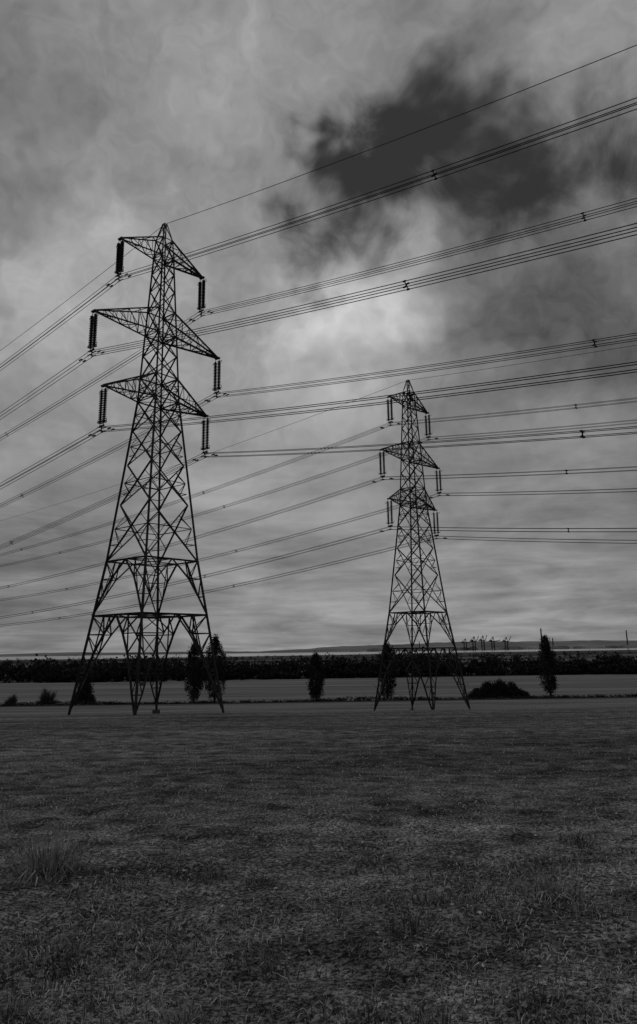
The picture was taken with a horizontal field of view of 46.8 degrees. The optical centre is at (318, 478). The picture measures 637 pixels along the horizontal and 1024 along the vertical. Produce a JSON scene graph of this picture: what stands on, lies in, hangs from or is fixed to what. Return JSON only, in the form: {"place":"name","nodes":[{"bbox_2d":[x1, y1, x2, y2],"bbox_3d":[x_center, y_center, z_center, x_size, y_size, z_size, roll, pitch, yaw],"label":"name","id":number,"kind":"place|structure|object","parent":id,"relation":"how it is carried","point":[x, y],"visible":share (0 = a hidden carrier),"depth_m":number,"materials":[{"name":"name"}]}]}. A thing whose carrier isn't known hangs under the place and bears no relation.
{"place":"outdoors","nodes":[
{"label":"outdoors","id":0,"kind":"place"},
{"bbox_2d":[0,650,636,1023],"bbox_3d":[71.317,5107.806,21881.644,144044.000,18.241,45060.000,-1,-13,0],"label":"ground","id":1,"kind":"structure","parent":0,"point":[260,714],"depth_m":8.18,"materials":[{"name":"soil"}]},
{"bbox_2d":[2,694,19,704],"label":"bare shrub","id":2,"kind":"object","parent":1,"relation":"on","point":[13,699],"visible":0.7,"depth_m":210.91,"materials":[{"name":"black plant"}]},
{"bbox_2d":[34,686,59,704],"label":"bare shrub","id":3,"kind":"object","parent":1,"relation":"on","point":[46,696],"visible":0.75,"depth_m":209.05,"materials":[{"name":"black plant"}]},
{"bbox_2d":[76,674,96,703],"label":"tree","id":4,"kind":"object","parent":1,"relation":"on","point":[86,695],"visible":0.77,"depth_m":212.70,"materials":[{"name":"black plant"}]},
{"bbox_2d":[67,223,228,714],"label":"electricity pylon","id":5,"kind":"object","parent":1,"relation":"on","point":[157,615],"visible":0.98,"depth_m":72.71,"materials":[{"name":"metal"}]},
{"bbox_2d":[0,227,215,548],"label":"power line","id":6,"kind":"object","parent":5,"relation":"attached to","point":[89,432],"visible":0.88,"depth_m":84.97,"materials":[{"name":"metal"}]},
{"bbox_2d":[91,45,636,456],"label":"power line","id":7,"kind":"object","parent":5,"relation":"attached to","point":[410,398],"visible":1,"depth_m":53.81,"materials":[{"name":"metal"}]},
{"bbox_2d":[183,643,205,701],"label":"poplar tree","id":8,"kind":"object","parent":1,"relation":"on","point":[193,658],"visible":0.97,"depth_m":215.75,"materials":[{"name":"black plant"}]},
{"bbox_2d":[204,634,227,700],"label":"poplar tree","id":9,"kind":"object","parent":1,"relation":"on","point":[217,646],"visible":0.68,"depth_m":218.50,"materials":[{"name":"black plant"}]},
{"bbox_2d":[305,650,325,699],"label":"poplar tree","id":10,"kind":"object","parent":1,"relation":"on","point":[317,679],"visible":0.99,"depth_m":215.49,"materials":[{"name":"black plant"}]},
{"bbox_2d":[0,646,636,682],"bbox_3d":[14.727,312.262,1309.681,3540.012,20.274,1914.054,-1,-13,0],"label":"distant trees","id":11,"kind":"object","parent":1,"relation":"on","point":[46,670],"visible":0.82,"depth_m":405.53,"materials":[{"name":"black plant"}]},
{"bbox_2d":[0,693,636,705],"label":"hedge","id":12,"kind":"object","parent":1,"relation":"on","point":[37,703],"visible":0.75,"depth_m":204.05,"materials":[{"name":"black plant"}]},
{"bbox_2d":[377,642,399,697],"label":"poplar tree","id":13,"kind":"object","parent":1,"relation":"on","point":[390,684],"visible":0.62,"depth_m":215.79,"materials":[{"name":"black plant"}]},
{"bbox_2d":[372,380,470,710],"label":"electricity pylon","id":14,"kind":"object","parent":1,"relation":"on","point":[416,507],"visible":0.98,"depth_m":110.20,"materials":[{"name":"metal"}]},
{"bbox_2d":[0,380,438,626],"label":"power line","id":15,"kind":"object","parent":14,"relation":"attached to","point":[221,531],"visible":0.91,"depth_m":135.91,"materials":[{"name":"metal"}]},
{"bbox_2d":[383,345,636,543],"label":"power line","id":16,"kind":"object","parent":14,"relation":"attached to","point":[568,531],"visible":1,"depth_m":100.04,"materials":[{"name":"metal"}]},
{"bbox_2d":[349,645,635,651],"bbox_3d":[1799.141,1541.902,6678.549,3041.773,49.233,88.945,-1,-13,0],"label":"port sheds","id":17,"kind":"object","parent":1,"relation":"on","point":[529,647],"visible":0.54,"depth_m":6648.65,"materials":[{"name":"grey"}]},
{"bbox_2d":[467,677,529,697],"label":"hawthorn bush","id":18,"kind":"object","parent":1,"relation":"on","point":[500,687],"visible":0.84,"depth_m":211.46,"materials":[{"name":"black plant"}]},
{"bbox_2d":[535,632,559,696],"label":"poplar tree","id":19,"kind":"object","parent":1,"relation":"on","point":[546,654],"visible":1,"depth_m":216.17,"materials":[{"name":"black plant"}]},
{"bbox_2d":[0,640,636,656],"bbox_3d":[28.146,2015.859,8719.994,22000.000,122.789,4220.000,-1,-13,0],"label":"hills","id":20,"kind":"structure","parent":0,"point":[526,644],"depth_m":7401.36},
{"bbox_2d":[0,648,636,659],"bbox_3d":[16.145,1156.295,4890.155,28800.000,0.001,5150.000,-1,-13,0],"label":"water","id":21,"kind":"structure","parent":0,"point":[177,655],"depth_m":4036.85,"materials":[{"name":"grey liquid"}]},
{"bbox_2d":[461,639,472,649],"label":"port crane","id":22,"kind":"object","parent":21,"relation":"on","point":[463,641],"visible":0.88,"depth_m":6631.85,"materials":[{"name":"paint"}]},
{"bbox_2d":[470,636,478,649],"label":"port crane","id":23,"kind":"object","parent":21,"relation":"on","point":[473,646],"visible":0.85,"depth_m":6634.49,"materials":[{"name":"paint"}]},
{"bbox_2d":[478,635,486,649],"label":"port crane","id":24,"kind":"object","parent":21,"relation":"on","point":[480,639],"visible":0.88,"depth_m":6634.85,"materials":[{"name":"paint"}]},
{"bbox_2d":[488,637,499,649],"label":"port crane","id":25,"kind":"object","parent":21,"relation":"on","point":[491,641],"visible":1,"depth_m":6633.80,"materials":[{"name":"paint"}]},
{"bbox_2d":[502,636,510,649],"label":"port crane","id":26,"kind":"object","parent":21,"relation":"on","point":[505,641],"visible":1,"depth_m":6631.97,"materials":[{"name":"paint"}]},
{"bbox_2d":[0,733,636,1018],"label":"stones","id":27,"kind":"object","parent":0,"point":[417,949],"visible":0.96,"depth_m":6.50,"materials":[{"name":"grey stone"}]},
{"bbox_2d":[0,0,636,653],"label":"sky","id":28,"kind":"structure","parent":0,"point":[124,118],"materials":[{"name":"grey"}]}
]}

